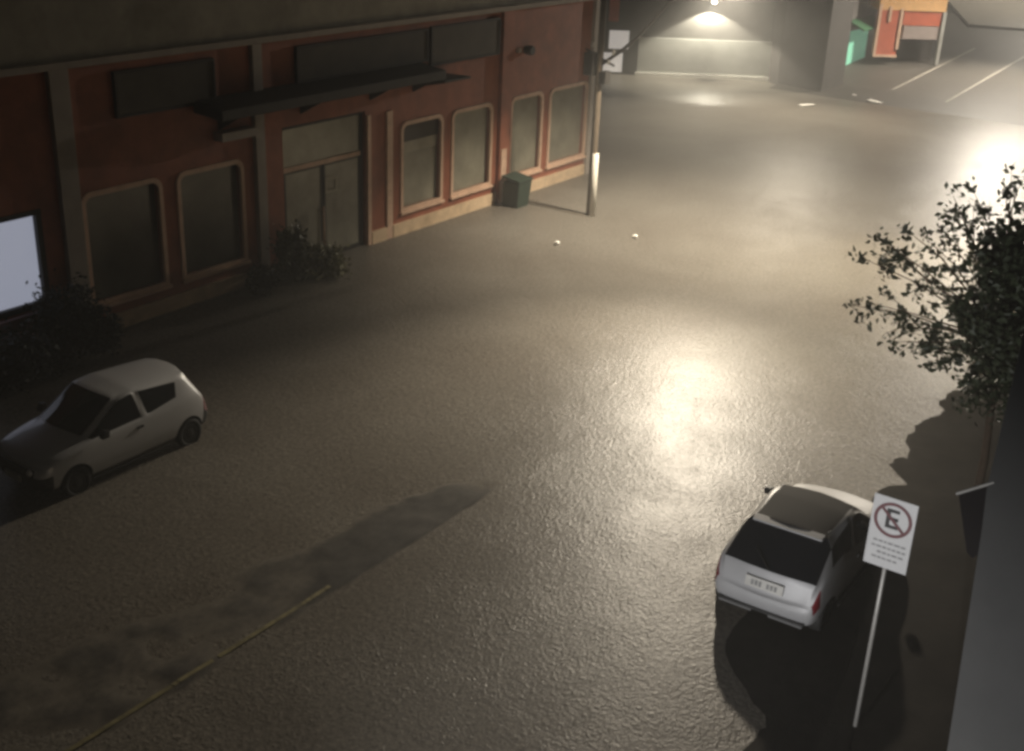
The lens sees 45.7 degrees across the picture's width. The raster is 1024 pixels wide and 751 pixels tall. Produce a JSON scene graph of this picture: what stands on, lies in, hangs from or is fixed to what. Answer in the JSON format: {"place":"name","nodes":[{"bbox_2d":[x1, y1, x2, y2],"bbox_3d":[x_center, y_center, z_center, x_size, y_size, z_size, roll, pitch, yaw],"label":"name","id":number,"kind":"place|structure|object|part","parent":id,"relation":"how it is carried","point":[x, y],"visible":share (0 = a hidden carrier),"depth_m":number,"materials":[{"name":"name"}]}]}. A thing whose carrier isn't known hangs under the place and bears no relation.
{"place":"outdoors","nodes":[
{"label":"outdoors","id":0,"kind":"place"},
{"bbox_2d":[0,3,954,750],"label":"road","id":1,"kind":"structure","parent":0,"point":[94,669],"depth_m":17.25,"materials":[{"name":"grey asphalt"}]},
{"bbox_2d":[0,315,76,398],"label":"shrub","id":2,"kind":"object","parent":1,"relation":"on","point":[21,356],"visible":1,"depth_m":24.11,"materials":[{"name":"green plant"}]},
{"bbox_2d":[23,268,113,379],"bbox_3d":[-9.511,-1.206,25.509,1.743,2.471,1.987,12,25,21],"label":"shrub","id":3,"kind":"object","parent":1,"relation":"on","point":[76,317],"visible":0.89,"depth_m":25.23,"materials":[{"name":"green plant"}]},
{"bbox_2d":[78,310,125,357],"bbox_3d":[-8.869,-0.922,26.063,1.221,1.074,1.071,4,23,4],"label":"shrub","id":4,"kind":"object","parent":1,"relation":"on","point":[109,340],"visible":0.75,"depth_m":25.94,"materials":[{"name":"green plant"}]},
{"bbox_2d":[0,358,206,496],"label":"parked car","id":5,"kind":"object","parent":1,"relation":"on","point":[71,438],"visible":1,"depth_m":21.00,"materials":[{"name":"white paint"}]},
{"bbox_3d":[-6.851,0.697,20.863,0.131,0.489,1.060,18,28,31],"label":"side window","id":6,"kind":"part","parent":5,"relation":"part of","materials":[{"name":"black glass"}]},
{"bbox_3d":[-6.835,1.224,21.060,0.180,0.753,1.061,18,28,31],"label":"door","id":7,"kind":"part","parent":5,"relation":"part of","materials":[{"name":"white paint"}]},
{"bbox_3d":[-6.277,0.365,21.607,0.139,0.419,0.819,18,28,31],"label":"side window","id":8,"kind":"part","parent":5,"relation":"part of","materials":[{"name":"black glass"}]},
{"bbox_2d":[65,585,330,750],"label":"road marking","id":9,"kind":"object","parent":1,"relation":"on","point":[156,695],"visible":1,"depth_m":16.22,"materials":[{"name":"yellow paint"}]},
{"bbox_2d":[243,260,292,296],"bbox_3d":[-6.111,-2.366,29.944,1.142,0.812,1.241,10,24,16],"label":"shrub","id":10,"kind":"object","parent":1,"relation":"on","point":[261,282],"visible":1,"depth_m":29.72,"materials":[{"name":"green plant"}]},
{"bbox_2d":[265,219,310,284],"bbox_3d":[-5.543,-2.961,30.666,1.020,1.843,1.297,18,28,31],"label":"shrub","id":11,"kind":"object","parent":1,"relation":"on","point":[290,247],"visible":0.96,"depth_m":30.55,"materials":[{"name":"green plant"}]},
{"bbox_2d":[0,0,600,343],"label":"shop building","id":12,"kind":"structure","parent":1,"relation":"on","point":[159,157],"depth_m":29.30,"materials":[{"name":"red paint"}]},
{"bbox_2d":[0,209,50,319],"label":"lit window","id":13,"kind":"structure","parent":12,"relation":"in","point":[22,245],"depth_m":25.16,"materials":[{"name":"glass"}]},
{"bbox_2d":[81,178,172,308],"bbox_3d":[-8.638,-2.970,27.139,0.270,2.650,2.240,18,28,31],"label":"window","id":14,"kind":"structure","parent":12,"relation":"in","point":[121,229],"depth_m":27.25,"materials":[{"name":"grey glass"}]},
{"bbox_2d":[175,159,250,283],"bbox_3d":[-7.180,-3.733,29.047,0.270,2.650,2.140,18,28,31],"label":"window","id":15,"kind":"structure","parent":12,"relation":"in","point":[206,196],"depth_m":29.14,"materials":[{"name":"grey glass"}]},
{"bbox_2d":[282,112,362,262],"bbox_3d":[-4.955,-4.877,32.060,0.195,3.800,3.070,18,28,31],"label":"door","id":16,"kind":"structure","parent":12,"relation":"in","point":[323,159],"depth_m":32.08,"materials":[{"name":"glass"}]},
{"bbox_2d":[399,114,444,215],"bbox_3d":[-2.634,-6.113,34.995,0.270,2.650,1.990,18,28,31],"label":"window","id":17,"kind":"structure","parent":12,"relation":"in","point":[418,137],"depth_m":35.11,"materials":[{"name":"grey glass"}]},
{"bbox_2d":[449,103,493,199],"bbox_3d":[-1.260,-6.833,36.793,0.270,2.650,2.120,18,28,31],"label":"window","id":18,"kind":"structure","parent":12,"relation":"in","point":[468,124],"depth_m":36.93,"materials":[{"name":"grey glass"}]},
{"bbox_2d":[509,91,543,175],"bbox_3d":[0.401,-7.702,38.966,0.270,2.650,1.900,18,28,31],"label":"window","id":19,"kind":"structure","parent":12,"relation":"in","point":[524,107],"depth_m":39.15,"materials":[{"name":"grey glass"}]},
{"bbox_2d":[545,81,588,169],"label":"window","id":20,"kind":"structure","parent":12,"relation":"in","point":[565,102],"depth_m":40.97,"materials":[{"name":"grey glass"}]},
{"bbox_2d":[298,238,352,282],"bbox_3d":[-4.830,-2.966,31.512,1.702,0.948,1.695,18,28,31],"label":"shrub","id":21,"kind":"object","parent":1,"relation":"on","point":[330,259],"visible":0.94,"depth_m":31.35,"materials":[{"name":"green plant"}]},
{"bbox_2d":[528,201,584,215],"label":"kerb","id":22,"kind":"structure","parent":1,"relation":"on","point":[555,208],"depth_m":38.14,"materials":[{"name":"concrete"}]},
{"bbox_2d":[583,0,672,216],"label":"utility pole","id":23,"kind":"object","parent":1,"relation":"on","point":[594,63],"visible":1,"depth_m":35.87,"materials":[{"name":"grey metal"}]},
{"bbox_2d":[603,0,775,73],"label":"corner house","id":24,"kind":"structure","parent":1,"relation":"on","point":[743,20],"depth_m":61.16,"materials":[{"name":"paint"}]},
{"bbox_2d":[603,52,622,71],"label":"sign","id":25,"kind":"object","parent":24,"relation":"in","point":[617,61],"depth_m":61.84,"materials":[{"name":"white metal"}]},
{"bbox_2d":[609,0,619,20],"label":"red banner","id":26,"kind":"object","parent":24,"relation":"hanging from","point":[614,6],"visible":1,"depth_m":60.75,"materials":[{"name":"red fabric"}]},
{"bbox_2d":[609,30,629,48],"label":"sign","id":27,"kind":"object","parent":24,"relation":"in","point":[618,39],"depth_m":61.35,"materials":[{"name":"white metal"}]},
{"bbox_2d":[634,37,771,81],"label":"boundary wall","id":28,"kind":"structure","parent":1,"relation":"on","point":[705,58],"depth_m":61.67,"materials":[{"name":"white paint"}]},
{"bbox_2d":[715,484,872,630],"bbox_3d":[4.643,2.514,19.026,2.009,1.454,3.730,17,27,29],"label":"parked car","id":29,"kind":"object","parent":1,"relation":"on","point":[793,555],"visible":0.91,"depth_m":17.88,"materials":[{"name":"silver metal"}]},
{"bbox_3d":[3.917,2.523,17.799,1.414,0.468,0.704,17,27,29],"label":"rear window","id":30,"kind":"part","parent":29,"relation":"part of","materials":[{"name":"black glass"}]},
{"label":"side window","id":31,"kind":"part","parent":29,"relation":"part of","materials":[{"name":"black glass"}]},
{"bbox_3d":[5.439,2.749,18.903,0.194,0.717,1.061,17,27,29],"label":"door","id":32,"kind":"part","parent":29,"relation":"part of","materials":[{"name":"silver metal"}]},
{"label":"side window","id":33,"kind":"part","parent":29,"relation":"part of","materials":[{"name":"black glass"}]},
{"bbox_2d":[768,0,875,91],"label":"shop","id":34,"kind":"structure","parent":1,"relation":"on","point":[818,45],"depth_m":59.65,"materials":[{"name":"green paint"}]},
{"bbox_2d":[846,29,868,64],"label":"door","id":35,"kind":"structure","parent":34,"relation":"in","point":[858,38],"depth_m":65.76,"materials":[{"name":"green paint"}]},
{"bbox_2d":[947,334,1023,750],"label":"plaster wall","id":36,"kind":"structure","parent":1,"relation":"on","point":[988,712],"depth_m":9.70,"materials":[{"name":"grey paint"}]},
{"bbox_2d":[956,482,993,557],"bbox_3d":[3.621,1.104,9.605,0.273,0.715,0.073,18,28,31],"label":"projecting board","id":37,"kind":"object","parent":36,"relation":"attached to","point":[972,502],"visible":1,"depth_m":9.58,"materials":[{"name":"grey metal"}]},
{"bbox_2d":[0,74,1023,750],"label":"flood water","id":38,"kind":"structure","parent":0,"point":[618,412],"depth_m":23.40,"materials":[{"name":"brown liquid"}]},
{"bbox_2d":[501,171,533,208],"bbox_3d":[0.128,-5.801,38.192,0.785,1.028,0.780,18,28,31],"label":"trash bin","id":39,"kind":"object","parent":38,"relation":"on","point":[516,188],"visible":1,"depth_m":37.97,"materials":[{"name":"green plastic"}]},
{"bbox_2d":[798,104,814,106],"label":"floating board","id":40,"kind":"object","parent":38,"relation":"on","point":[803,105],"visible":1,"depth_m":55.87,"materials":[{"name":"white plastic"}]},
{"bbox_2d":[867,99,882,103],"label":"floating board","id":41,"kind":"object","parent":38,"relation":"on","point":[874,101],"visible":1,"depth_m":57.37,"materials":[{"name":"white plastic"}]},
{"bbox_2d":[725,376,1008,750],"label":"pavement","id":42,"kind":"structure","parent":0,"point":[802,685],"depth_m":17.41,"materials":[{"name":"grey concrete"}]},
{"bbox_2d":[853,492,918,726],"bbox_3d":[4.507,3.056,15.103,0.530,3.480,0.076,18,28,31],"label":"parking sign","id":43,"kind":"object","parent":42,"relation":"on","point":[890,533],"visible":0.98,"depth_m":14.62,"materials":[{"name":"white metal"}]},
{"bbox_2d":[842,163,1023,486],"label":"street tree","id":44,"kind":"object","parent":42,"relation":"on","point":[989,321],"visible":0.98,"depth_m":20.35,"materials":[{"name":"green plant"}]},
{"bbox_2d":[769,12,1023,125],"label":"road","id":45,"kind":"structure","parent":0,"point":[998,97],"depth_m":62.15,"materials":[{"name":"grey asphalt"}]},
{"bbox_2d":[869,0,947,64],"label":"orange shop","id":46,"kind":"structure","parent":45,"relation":"on","point":[908,30],"depth_m":64.74,"materials":[{"name":"paint"}]},
{"bbox_2d":[882,38,932,60],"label":"doorway","id":47,"kind":"structure","parent":46,"relation":"in","point":[908,49],"depth_m":66.29,"materials":[{"name":"grey metal"}]},
{"bbox_2d":[892,48,975,89],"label":"road marking","id":48,"kind":"object","parent":45,"relation":"on","point":[933,68],"visible":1,"depth_m":64.61,"materials":[{"name":"white paint"}]},
{"bbox_2d":[945,56,1023,101],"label":"road marking","id":49,"kind":"object","parent":45,"relation":"on","point":[984,79],"visible":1,"depth_m":62.02,"materials":[{"name":"white paint"}]},
{"bbox_2d":[948,0,1023,30],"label":"pavement","id":50,"kind":"structure","parent":0,"point":[1001,14],"depth_m":80.43,"materials":[{"name":"concrete"}]}
]}

